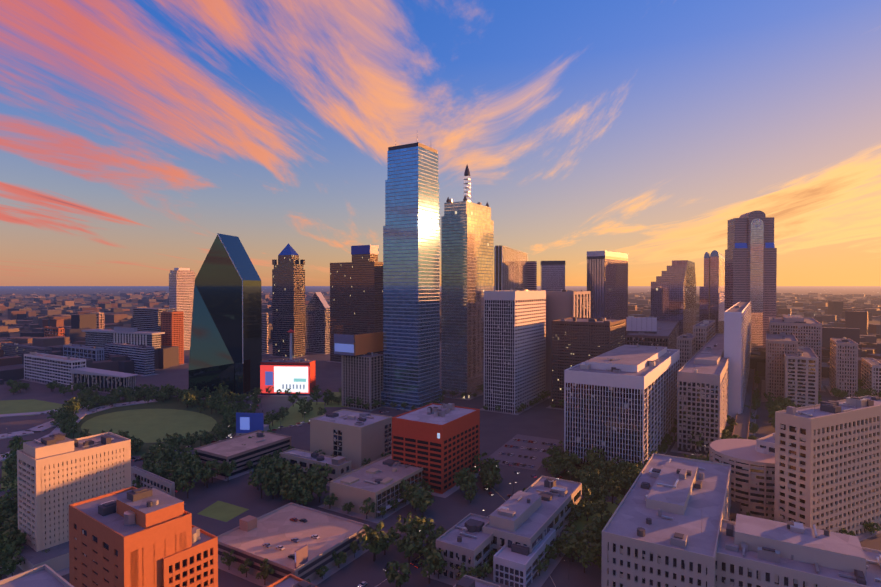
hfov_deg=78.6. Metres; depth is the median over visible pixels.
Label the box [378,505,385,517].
tree
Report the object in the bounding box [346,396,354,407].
tree
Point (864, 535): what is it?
pavement
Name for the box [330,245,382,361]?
brown tower
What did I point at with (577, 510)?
tree
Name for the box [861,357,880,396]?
block
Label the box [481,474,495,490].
tree
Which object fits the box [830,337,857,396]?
block
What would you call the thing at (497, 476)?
tree
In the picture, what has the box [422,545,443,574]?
tree
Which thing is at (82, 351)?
office building
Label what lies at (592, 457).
tree
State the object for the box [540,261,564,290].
grey blue tower
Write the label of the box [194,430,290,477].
garage
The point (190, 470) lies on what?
tree
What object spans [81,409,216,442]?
park lawn
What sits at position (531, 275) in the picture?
pink tower
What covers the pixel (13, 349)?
block
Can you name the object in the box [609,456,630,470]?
tree
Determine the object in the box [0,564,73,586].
roof corner
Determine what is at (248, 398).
tree
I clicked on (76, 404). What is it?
tree
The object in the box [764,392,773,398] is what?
tree
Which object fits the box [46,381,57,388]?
tree
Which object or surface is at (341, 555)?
tree
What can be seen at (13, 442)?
tree
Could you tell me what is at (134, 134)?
sky
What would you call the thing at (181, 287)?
high-rise building
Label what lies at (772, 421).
tree
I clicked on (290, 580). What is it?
building roof
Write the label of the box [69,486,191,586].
brick block
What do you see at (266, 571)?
tree
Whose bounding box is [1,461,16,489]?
lawn
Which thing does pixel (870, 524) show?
tree
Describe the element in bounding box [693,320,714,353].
beige block
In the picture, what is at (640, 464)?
tree
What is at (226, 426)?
tree
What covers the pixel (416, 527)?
tree
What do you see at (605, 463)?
tree
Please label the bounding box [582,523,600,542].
tree
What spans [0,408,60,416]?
freeway
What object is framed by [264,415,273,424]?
tree
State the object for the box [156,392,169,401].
tree
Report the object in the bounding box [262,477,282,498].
tree
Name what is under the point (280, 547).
car
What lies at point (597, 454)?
tree
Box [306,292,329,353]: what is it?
gabled block
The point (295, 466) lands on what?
tree
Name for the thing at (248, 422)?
billboard
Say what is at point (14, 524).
tree
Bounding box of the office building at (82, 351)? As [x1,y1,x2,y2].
[63,344,103,360]
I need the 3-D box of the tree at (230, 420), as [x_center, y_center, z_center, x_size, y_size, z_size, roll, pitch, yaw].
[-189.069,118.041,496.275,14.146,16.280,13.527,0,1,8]
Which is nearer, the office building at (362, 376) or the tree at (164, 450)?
the tree at (164, 450)
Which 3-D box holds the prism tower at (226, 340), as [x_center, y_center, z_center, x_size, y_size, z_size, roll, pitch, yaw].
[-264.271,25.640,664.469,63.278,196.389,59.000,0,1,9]
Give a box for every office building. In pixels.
[63,344,103,360]
[341,352,382,409]
[564,345,679,466]
[626,321,678,348]
[677,333,728,454]
[765,330,797,400]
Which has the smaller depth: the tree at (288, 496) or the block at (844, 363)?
the tree at (288, 496)
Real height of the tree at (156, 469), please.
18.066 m
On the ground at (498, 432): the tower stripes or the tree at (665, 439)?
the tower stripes
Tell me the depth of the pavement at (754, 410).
566.01 m
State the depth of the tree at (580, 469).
362.13 m
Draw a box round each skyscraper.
[441,165,493,398]
[484,289,545,413]
[699,250,724,333]
[724,210,776,350]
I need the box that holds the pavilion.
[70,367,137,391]
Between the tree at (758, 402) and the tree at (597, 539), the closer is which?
the tree at (597, 539)
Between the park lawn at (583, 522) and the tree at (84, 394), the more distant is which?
the tree at (84, 394)
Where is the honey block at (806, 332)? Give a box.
[769,314,821,390]
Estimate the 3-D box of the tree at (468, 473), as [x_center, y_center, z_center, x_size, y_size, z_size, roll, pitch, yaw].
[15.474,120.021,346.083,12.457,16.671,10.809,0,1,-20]
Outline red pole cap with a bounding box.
[287,329,294,359]
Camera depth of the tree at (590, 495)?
322.24 m
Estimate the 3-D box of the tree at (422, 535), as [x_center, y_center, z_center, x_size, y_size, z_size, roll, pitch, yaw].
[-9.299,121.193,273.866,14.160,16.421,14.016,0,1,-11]
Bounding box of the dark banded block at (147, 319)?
[133,308,174,331]
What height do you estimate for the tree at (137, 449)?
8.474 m
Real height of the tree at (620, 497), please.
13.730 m
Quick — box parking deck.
[217,503,368,582]
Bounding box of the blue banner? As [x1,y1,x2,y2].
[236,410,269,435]
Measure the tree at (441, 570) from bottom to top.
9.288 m
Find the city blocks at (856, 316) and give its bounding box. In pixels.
[0,290,880,384]
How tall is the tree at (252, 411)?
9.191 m
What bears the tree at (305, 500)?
on the ground at (498, 432)
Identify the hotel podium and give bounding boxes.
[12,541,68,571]
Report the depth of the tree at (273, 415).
509.72 m
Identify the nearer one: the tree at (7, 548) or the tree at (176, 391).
the tree at (7, 548)
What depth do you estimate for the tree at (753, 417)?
524.46 m
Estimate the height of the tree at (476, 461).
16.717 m
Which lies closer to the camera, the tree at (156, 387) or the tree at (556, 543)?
the tree at (556, 543)
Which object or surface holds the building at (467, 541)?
on the ground at (498, 432)
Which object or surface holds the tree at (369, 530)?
on the ground at (498, 432)
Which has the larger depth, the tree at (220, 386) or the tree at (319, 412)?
the tree at (220, 386)
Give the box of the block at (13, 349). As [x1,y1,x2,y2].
[1,342,51,355]
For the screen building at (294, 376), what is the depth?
654.74 m
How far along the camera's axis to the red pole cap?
859.32 m
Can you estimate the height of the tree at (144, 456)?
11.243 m
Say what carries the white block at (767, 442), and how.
on the ground at (498, 432)
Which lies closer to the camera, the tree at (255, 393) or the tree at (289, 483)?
the tree at (289, 483)
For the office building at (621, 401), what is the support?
on the ground at (498, 432)
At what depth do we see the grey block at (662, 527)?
227.43 m
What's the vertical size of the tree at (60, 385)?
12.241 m
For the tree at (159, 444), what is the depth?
427.49 m
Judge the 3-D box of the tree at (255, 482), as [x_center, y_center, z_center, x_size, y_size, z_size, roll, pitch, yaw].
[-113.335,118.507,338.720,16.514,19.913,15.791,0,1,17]
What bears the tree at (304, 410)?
on the lawn strip
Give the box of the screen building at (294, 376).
[260,358,315,395]
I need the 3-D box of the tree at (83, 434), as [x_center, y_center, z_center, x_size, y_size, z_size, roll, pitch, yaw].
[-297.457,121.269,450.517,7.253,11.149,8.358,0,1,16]
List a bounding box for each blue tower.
[381,138,441,410]
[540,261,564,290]
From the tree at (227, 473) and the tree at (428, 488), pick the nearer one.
the tree at (428, 488)
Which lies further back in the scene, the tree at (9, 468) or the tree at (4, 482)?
the tree at (9, 468)
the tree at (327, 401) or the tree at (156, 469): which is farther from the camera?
the tree at (327, 401)
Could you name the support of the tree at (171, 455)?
on the ground at (498, 432)
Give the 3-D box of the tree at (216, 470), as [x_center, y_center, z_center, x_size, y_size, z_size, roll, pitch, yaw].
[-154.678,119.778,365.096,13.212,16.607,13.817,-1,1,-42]
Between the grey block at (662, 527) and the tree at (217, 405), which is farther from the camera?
the tree at (217, 405)
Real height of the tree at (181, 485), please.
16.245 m
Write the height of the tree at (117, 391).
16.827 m
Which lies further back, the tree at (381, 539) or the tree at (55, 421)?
the tree at (55, 421)
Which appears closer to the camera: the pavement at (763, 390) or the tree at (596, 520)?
the tree at (596, 520)
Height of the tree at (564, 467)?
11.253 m
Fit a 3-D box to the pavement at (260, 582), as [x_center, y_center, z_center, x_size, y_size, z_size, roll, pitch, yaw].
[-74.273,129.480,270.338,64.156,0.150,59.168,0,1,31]
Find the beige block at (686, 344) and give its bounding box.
[677,333,695,368]
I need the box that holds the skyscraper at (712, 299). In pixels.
[699,250,724,333]
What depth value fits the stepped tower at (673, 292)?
970.03 m
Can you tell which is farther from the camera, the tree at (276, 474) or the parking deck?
the tree at (276, 474)
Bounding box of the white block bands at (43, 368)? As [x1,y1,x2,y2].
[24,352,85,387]
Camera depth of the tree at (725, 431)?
433.85 m
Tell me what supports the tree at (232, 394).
on the ground at (498, 432)
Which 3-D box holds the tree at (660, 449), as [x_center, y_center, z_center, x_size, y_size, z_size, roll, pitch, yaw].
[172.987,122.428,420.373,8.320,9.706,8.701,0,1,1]
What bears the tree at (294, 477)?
on the ground at (498, 432)
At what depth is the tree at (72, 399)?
550.31 m
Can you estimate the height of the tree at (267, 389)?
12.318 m
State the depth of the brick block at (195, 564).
196.63 m
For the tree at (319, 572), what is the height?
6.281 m
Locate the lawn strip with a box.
[269,401,324,429]
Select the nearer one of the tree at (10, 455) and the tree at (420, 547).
the tree at (420, 547)
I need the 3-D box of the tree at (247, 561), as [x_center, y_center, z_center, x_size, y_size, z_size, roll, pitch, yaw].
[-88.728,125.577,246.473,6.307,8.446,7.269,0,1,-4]
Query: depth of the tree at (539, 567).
246.25 m
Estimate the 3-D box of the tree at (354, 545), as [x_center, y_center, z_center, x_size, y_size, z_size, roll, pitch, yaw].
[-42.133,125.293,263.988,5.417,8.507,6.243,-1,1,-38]
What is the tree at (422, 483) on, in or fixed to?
on the pavement at (376, 520)
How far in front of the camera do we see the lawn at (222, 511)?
317.82 m
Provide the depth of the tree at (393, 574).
233.42 m
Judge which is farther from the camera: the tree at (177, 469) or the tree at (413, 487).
the tree at (177, 469)
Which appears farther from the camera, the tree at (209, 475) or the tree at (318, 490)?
the tree at (209, 475)
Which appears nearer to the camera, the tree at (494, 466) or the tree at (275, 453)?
the tree at (494, 466)
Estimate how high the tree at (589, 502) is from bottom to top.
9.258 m
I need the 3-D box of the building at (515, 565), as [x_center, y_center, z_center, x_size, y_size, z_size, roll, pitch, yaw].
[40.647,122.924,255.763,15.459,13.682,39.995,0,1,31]
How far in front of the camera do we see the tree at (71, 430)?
470.23 m
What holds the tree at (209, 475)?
on the ground at (498, 432)
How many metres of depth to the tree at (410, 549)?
256.62 m
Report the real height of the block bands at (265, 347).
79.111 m
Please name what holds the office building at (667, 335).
on the ground at (498, 432)
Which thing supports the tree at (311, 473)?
on the ground at (498, 432)
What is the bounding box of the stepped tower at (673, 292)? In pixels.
[651,260,695,335]
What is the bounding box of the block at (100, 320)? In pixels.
[90,312,103,328]
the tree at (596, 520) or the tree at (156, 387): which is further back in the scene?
the tree at (156, 387)
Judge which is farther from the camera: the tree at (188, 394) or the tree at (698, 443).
the tree at (188, 394)
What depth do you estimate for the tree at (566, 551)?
258.52 m
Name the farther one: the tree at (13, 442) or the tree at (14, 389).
the tree at (14, 389)
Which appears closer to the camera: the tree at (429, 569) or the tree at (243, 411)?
the tree at (429, 569)
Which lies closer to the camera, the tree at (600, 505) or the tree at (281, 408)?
the tree at (600, 505)
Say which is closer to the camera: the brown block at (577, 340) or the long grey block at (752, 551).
the long grey block at (752, 551)
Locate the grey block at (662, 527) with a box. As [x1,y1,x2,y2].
[601,453,730,586]
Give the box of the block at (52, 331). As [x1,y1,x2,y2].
[44,327,63,336]
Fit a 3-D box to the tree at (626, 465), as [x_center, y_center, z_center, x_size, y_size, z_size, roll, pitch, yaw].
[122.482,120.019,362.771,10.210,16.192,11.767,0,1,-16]
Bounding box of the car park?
[486,434,563,469]
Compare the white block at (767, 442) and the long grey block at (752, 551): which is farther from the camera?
the white block at (767, 442)
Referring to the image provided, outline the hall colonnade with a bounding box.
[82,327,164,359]
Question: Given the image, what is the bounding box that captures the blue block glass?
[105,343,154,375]
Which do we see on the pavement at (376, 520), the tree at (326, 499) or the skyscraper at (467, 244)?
the tree at (326, 499)
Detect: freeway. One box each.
[0,399,156,438]
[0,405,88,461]
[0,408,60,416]
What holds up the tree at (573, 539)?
on the ground at (498, 432)
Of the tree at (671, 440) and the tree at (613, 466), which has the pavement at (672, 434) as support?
the tree at (671, 440)
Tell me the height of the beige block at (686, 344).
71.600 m
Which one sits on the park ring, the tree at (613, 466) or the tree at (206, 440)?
the tree at (206, 440)
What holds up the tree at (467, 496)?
on the ground at (498, 432)
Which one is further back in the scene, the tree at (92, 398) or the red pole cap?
the red pole cap
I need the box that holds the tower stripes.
[494,245,526,290]
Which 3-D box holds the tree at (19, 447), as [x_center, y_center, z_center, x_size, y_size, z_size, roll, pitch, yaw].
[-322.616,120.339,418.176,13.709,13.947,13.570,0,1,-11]
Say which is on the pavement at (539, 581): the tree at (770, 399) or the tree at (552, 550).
the tree at (552, 550)
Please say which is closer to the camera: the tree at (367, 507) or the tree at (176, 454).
the tree at (367, 507)
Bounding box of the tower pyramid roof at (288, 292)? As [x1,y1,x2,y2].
[272,243,304,357]
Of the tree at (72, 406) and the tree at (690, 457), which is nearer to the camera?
the tree at (690, 457)
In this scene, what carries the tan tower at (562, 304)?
on the ground at (498, 432)
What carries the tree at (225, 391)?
on the ground at (498, 432)
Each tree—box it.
[0,475,15,487]
[0,481,16,499]
[0,488,17,513]
[0,495,17,509]
[0,502,17,516]
[0,510,17,526]
[0,524,14,535]
[0,529,21,550]
[0,529,25,550]
[0,531,26,559]
[0,550,24,575]
[0,558,15,579]
[1,448,16,475]
[1,459,16,477]
[1,521,17,530]
[3,516,17,526]
[6,379,16,386]
[6,465,14,477]
[7,435,22,447]
[8,386,17,393]
[9,440,26,458]
[12,465,16,476]
[13,381,26,392]
[15,439,33,449]
[45,381,54,391]
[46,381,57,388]
[47,408,65,418]
[50,411,67,422]
[50,418,60,427]
[56,383,64,389]
[59,387,67,393]
[59,417,75,434]
[60,424,72,436]
[62,403,78,413]
[64,410,72,418]
[64,422,80,437]
[65,383,78,394]
[67,397,80,408]
[68,413,78,420]
[69,400,79,410]
[74,395,86,408]
[75,391,89,401]
[77,382,86,389]
[79,429,89,437]
[79,432,90,437]
[81,400,95,410]
[83,395,97,408]
[86,391,96,397]
[93,396,104,404]
[108,393,120,400]
[108,397,117,405]
[115,387,128,396]
[117,430,128,435]
[120,387,131,400]
[125,394,134,401]
[131,441,138,450]
[131,444,141,453]
[132,475,142,487]
[134,390,142,400]
[137,384,147,396]
[140,452,155,462]
[141,458,151,468]
[143,458,170,476]
[144,387,154,396]
[144,394,152,401]
[144,444,163,460]
[148,438,164,448]
[148,461,167,475]
[150,385,159,392]
[151,465,171,477]
[152,390,159,400]
[152,445,171,459]
[153,451,172,462]
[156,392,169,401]
[159,384,172,393]
[162,448,173,461]
[163,433,179,445]
[167,463,189,484]
[168,434,184,448]
[168,443,182,458]
[169,465,189,476]
[172,388,183,400]
[173,447,197,458]
[174,452,198,464]
[175,473,200,497]
[179,467,195,481]
[180,395,193,404]
[182,391,193,406]
[182,432,195,447]
[184,451,199,463]
[184,459,203,482]
[193,430,207,445]
[193,461,219,487]
[194,468,214,485]
[200,387,210,397]
[200,435,210,444]
[204,459,222,482]
[205,397,219,413]
[210,427,225,441]
[213,422,221,428]
[214,383,227,390]
[214,400,228,414]
[217,389,228,395]
[217,393,228,402]
[217,428,230,439]
[218,402,233,415]
[219,460,236,476]
[220,549,236,566]
[222,411,235,422]
[223,422,231,428]
[226,392,237,400]
[226,413,235,429]
[232,407,245,412]
[238,558,253,576]
[240,392,251,400]
[240,403,250,412]
[246,407,255,412]
[246,460,252,471]
[247,463,265,489]
[248,467,274,497]
[250,390,259,399]
[250,396,260,403]
[252,387,262,395]
[256,558,274,584]
[257,454,278,469]
[261,457,277,477]
[261,457,282,484]
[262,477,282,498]
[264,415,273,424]
[264,462,292,496]
[265,386,273,395]
[265,458,283,479]
[266,410,278,425]
[272,449,282,457]
[277,410,288,417]
[279,406,287,410]
[279,472,303,502]
[279,485,300,502]
[280,460,303,484]
[284,479,305,492]
[288,393,296,406]
[288,485,311,504]
[296,489,313,505]
[297,468,327,487]
[298,405,307,414]
[299,472,320,495]
[300,397,312,405]
[303,470,326,494]
[305,462,332,484]
[309,388,321,404]
[311,480,329,502]
[315,565,328,578]
[317,407,326,414]
[322,493,337,508]
[323,389,332,399]
[323,395,332,404]
[332,551,347,567]
[335,395,341,402]
[342,502,354,511]
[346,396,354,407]
[350,541,360,557]
[353,397,363,408]
[358,520,390,560]
[359,497,375,518]
[362,458,370,464]
[362,529,384,559]
[372,399,379,406]
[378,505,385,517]
[382,533,394,554]
[385,560,410,586]
[387,522,404,539]
[389,498,399,510]
[394,532,421,563]
[397,512,425,532]
[399,479,411,502]
[399,493,409,503]
[403,484,419,508]
[407,485,424,510]
[407,525,424,535]
[409,488,431,510]
[409,515,435,541]
[410,491,433,516]
[412,538,430,555]
[418,546,443,583]
[419,479,425,486]
[421,485,433,493]
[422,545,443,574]
[426,524,446,546]
[428,530,441,546]
[433,561,447,578]
[452,562,476,579]
[453,472,466,486]
[454,468,474,488]
[456,470,477,491]
[464,491,475,502]
[465,484,477,493]
[471,466,477,473]
[473,452,492,468]
[476,562,492,579]
[478,467,488,475]
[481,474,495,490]
[484,470,502,487]
[486,458,499,475]
[488,548,500,562]
[535,555,549,575]
[541,457,549,470]
[543,462,560,475]
[544,544,558,559]
[546,445,560,457]
[549,453,564,466]
[551,449,568,464]
[552,539,565,556]
[554,537,561,551]
[557,459,573,472]
[558,538,577,554]
[560,540,584,561]
[561,524,584,540]
[564,452,581,471]
[564,532,590,551]
[565,537,601,572]
[566,465,576,478]
[567,502,581,527]
[577,465,592,475]
[579,502,598,520]
[580,471,595,491]
[580,500,591,511]
[582,484,597,502]
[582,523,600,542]
[584,446,605,458]
[587,453,604,469]
[587,460,601,469]
[588,469,604,483]
[588,471,606,491]
[588,487,605,506]
[588,514,610,540]
[592,543,601,568]
[593,461,605,471]
[593,535,601,544]
[594,488,611,500]
[595,468,609,486]
[595,500,609,517]
[599,512,612,526]
[602,460,614,480]
[602,478,620,503]
[605,461,621,473]
[605,465,621,476]
[608,470,629,488]
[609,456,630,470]
[615,460,628,473]
[615,472,631,494]
[615,494,623,506]
[626,471,637,483]
[627,464,641,482]
[636,460,647,467]
[657,444,666,452]
[662,436,671,444]
[664,433,673,444]
[670,427,676,435]
[682,453,697,458]
[689,431,705,446]
[696,454,708,460]
[722,429,729,438]
[727,434,744,438]
[749,399,760,407]
[749,423,758,431]
[749,427,757,434]
[750,413,759,418]
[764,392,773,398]
[766,396,780,403]
[768,406,781,418]
[768,418,774,427]
[775,399,794,407]
[833,389,844,396]
[837,390,847,399]
[840,528,855,535]
[854,388,868,396]
[862,521,880,534]
[864,388,876,395]
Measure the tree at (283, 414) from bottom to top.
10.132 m
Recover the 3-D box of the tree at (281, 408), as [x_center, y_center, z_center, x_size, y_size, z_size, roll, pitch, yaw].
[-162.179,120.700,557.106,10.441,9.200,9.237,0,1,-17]
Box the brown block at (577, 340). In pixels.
[551,317,625,408]
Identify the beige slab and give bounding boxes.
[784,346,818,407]
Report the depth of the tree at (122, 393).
615.84 m
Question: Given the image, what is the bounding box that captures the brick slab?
[161,310,183,363]
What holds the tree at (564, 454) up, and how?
on the ground at (498, 432)
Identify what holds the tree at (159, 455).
on the ground at (498, 432)
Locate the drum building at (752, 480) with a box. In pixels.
[709,439,774,519]
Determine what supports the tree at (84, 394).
on the ground at (498, 432)
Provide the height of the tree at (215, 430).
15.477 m
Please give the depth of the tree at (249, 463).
385.04 m
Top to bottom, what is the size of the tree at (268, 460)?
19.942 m
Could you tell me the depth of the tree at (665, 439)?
439.92 m
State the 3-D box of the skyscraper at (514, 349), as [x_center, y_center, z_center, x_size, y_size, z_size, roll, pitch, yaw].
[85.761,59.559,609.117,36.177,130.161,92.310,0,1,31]
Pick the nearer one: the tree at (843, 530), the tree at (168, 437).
the tree at (843, 530)
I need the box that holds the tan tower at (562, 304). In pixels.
[546,289,590,391]
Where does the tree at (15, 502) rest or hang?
on the ground at (498, 432)
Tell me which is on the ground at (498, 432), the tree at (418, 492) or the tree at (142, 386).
the tree at (418, 492)
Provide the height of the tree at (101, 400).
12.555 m
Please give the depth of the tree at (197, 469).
353.15 m
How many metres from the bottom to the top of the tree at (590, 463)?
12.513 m
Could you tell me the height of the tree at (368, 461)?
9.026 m
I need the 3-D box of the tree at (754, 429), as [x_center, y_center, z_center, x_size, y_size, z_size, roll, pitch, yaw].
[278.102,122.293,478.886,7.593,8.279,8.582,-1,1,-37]
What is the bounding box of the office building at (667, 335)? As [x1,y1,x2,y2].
[626,321,678,348]
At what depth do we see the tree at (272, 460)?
357.84 m
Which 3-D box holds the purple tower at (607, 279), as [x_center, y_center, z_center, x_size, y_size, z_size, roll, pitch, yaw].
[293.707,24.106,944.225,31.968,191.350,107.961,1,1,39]
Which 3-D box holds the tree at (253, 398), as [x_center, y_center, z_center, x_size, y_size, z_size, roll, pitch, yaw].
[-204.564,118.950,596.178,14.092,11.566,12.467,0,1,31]
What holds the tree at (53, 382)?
on the ground at (498, 432)
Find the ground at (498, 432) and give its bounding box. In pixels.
[0,286,880,586]
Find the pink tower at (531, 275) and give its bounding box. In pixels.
[527,261,536,289]
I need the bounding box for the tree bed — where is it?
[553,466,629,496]
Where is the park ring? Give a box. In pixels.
[65,397,235,455]
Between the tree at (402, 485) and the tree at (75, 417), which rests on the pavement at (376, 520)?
the tree at (402, 485)
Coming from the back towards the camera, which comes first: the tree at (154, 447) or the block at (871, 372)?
the block at (871, 372)
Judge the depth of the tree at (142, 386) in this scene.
640.29 m
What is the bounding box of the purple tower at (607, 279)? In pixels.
[587,251,627,318]
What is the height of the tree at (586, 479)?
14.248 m
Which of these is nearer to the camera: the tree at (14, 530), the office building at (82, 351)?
the tree at (14, 530)
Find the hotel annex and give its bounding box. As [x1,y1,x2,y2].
[131,466,174,496]
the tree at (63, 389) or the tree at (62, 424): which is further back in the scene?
the tree at (63, 389)
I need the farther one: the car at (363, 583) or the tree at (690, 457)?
the tree at (690, 457)
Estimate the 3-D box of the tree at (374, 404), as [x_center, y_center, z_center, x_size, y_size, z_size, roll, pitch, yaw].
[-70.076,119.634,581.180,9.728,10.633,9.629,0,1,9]
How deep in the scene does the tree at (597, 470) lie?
346.68 m
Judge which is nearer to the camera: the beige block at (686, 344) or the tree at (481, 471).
the tree at (481, 471)
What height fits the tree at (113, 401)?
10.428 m
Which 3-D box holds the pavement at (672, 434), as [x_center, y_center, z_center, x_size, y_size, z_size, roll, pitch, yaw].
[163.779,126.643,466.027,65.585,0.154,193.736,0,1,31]
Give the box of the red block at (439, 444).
[392,397,479,493]
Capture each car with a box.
[262,543,271,547]
[275,545,284,549]
[311,534,319,538]
[358,581,367,586]
[410,559,418,564]
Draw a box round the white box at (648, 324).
[626,316,656,334]
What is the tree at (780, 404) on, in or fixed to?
on the ground at (498, 432)
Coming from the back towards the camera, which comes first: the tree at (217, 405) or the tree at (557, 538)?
the tree at (217, 405)
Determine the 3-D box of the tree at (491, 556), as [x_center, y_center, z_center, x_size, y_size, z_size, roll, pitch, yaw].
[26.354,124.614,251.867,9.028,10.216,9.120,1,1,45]
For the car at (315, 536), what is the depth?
265.19 m
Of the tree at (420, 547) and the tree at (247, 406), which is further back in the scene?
the tree at (247, 406)
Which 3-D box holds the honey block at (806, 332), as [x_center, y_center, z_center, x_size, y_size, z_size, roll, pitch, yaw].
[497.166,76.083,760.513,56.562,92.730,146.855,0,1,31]
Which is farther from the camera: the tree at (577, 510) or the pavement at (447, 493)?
the pavement at (447, 493)
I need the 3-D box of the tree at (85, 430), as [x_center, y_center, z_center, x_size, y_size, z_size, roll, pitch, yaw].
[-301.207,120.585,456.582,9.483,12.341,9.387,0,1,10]
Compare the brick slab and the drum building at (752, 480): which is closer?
the drum building at (752, 480)
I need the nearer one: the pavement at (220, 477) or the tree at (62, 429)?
the pavement at (220, 477)
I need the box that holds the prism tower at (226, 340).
[189,233,261,396]
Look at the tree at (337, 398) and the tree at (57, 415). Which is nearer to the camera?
the tree at (57, 415)
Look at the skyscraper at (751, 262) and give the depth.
890.32 m
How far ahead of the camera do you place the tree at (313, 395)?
601.00 m
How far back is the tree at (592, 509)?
303.27 m
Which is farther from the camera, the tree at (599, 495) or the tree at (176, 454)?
the tree at (176, 454)
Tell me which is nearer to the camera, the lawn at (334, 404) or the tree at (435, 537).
the tree at (435, 537)
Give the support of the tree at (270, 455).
on the ground at (498, 432)
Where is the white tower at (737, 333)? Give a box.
[724,301,751,419]
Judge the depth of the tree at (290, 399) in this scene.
590.50 m
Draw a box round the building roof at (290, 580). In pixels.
[266,574,316,586]
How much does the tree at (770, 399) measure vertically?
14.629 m
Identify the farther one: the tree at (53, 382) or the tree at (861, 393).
the tree at (53, 382)
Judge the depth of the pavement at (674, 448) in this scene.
432.90 m
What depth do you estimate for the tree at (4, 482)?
353.48 m
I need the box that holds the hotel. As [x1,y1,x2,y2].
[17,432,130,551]
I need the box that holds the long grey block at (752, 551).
[715,514,880,586]
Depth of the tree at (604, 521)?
274.78 m
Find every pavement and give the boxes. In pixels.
[0,564,68,576]
[20,379,47,384]
[213,468,252,480]
[218,548,368,586]
[258,391,320,396]
[318,500,408,523]
[346,406,382,410]
[427,566,492,585]
[431,469,480,497]
[443,393,483,399]
[480,397,550,414]
[484,549,564,586]
[659,426,676,454]
[670,424,729,456]
[729,378,757,436]
[761,380,767,401]
[825,385,845,396]
[856,525,880,540]
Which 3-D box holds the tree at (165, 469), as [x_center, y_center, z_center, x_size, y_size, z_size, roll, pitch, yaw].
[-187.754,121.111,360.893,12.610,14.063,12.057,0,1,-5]
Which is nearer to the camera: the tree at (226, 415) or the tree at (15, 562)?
the tree at (15, 562)
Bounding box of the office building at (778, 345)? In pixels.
[765,330,797,400]
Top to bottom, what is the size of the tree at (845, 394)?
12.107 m
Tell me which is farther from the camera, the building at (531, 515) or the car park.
the car park
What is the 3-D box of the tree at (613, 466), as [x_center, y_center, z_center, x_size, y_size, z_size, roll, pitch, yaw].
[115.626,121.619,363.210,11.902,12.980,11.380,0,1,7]
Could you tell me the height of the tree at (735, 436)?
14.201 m
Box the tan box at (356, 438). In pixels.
[310,409,391,468]
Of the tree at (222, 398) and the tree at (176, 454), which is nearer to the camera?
the tree at (176, 454)
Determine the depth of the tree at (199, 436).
446.89 m
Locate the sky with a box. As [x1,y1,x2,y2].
[0,0,880,285]
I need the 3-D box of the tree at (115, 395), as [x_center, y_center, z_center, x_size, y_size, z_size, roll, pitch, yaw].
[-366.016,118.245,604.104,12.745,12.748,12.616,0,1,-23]
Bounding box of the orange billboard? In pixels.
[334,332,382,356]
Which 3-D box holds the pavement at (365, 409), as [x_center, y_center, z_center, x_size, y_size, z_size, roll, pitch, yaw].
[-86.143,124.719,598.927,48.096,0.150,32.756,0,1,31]
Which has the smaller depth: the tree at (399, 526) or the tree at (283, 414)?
the tree at (399, 526)
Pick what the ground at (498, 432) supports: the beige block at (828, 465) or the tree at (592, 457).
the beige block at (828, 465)
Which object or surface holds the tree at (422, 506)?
on the ground at (498, 432)
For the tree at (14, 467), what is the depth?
358.17 m
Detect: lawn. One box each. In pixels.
[0,399,63,415]
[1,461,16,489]
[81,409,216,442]
[197,500,248,521]
[325,392,349,406]
[570,500,617,532]
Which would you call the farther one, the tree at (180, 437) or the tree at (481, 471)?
the tree at (180, 437)
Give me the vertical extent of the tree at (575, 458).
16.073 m
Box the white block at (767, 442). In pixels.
[756,433,774,455]
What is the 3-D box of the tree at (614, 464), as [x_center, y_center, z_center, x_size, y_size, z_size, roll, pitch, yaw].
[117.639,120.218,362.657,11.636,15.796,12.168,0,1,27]
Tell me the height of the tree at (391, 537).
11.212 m
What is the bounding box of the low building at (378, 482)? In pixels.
[330,454,426,517]
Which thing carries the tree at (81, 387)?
on the ground at (498, 432)
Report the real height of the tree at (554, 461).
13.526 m
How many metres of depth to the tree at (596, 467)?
363.17 m
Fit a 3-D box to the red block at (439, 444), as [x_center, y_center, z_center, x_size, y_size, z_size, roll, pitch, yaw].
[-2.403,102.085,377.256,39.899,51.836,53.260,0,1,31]
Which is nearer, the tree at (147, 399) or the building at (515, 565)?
the building at (515, 565)
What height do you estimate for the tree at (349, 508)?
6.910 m
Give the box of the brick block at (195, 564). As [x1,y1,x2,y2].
[162,525,217,586]
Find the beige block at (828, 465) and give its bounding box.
[774,395,880,534]
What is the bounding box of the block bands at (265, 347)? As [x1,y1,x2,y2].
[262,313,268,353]
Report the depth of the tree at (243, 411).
529.20 m

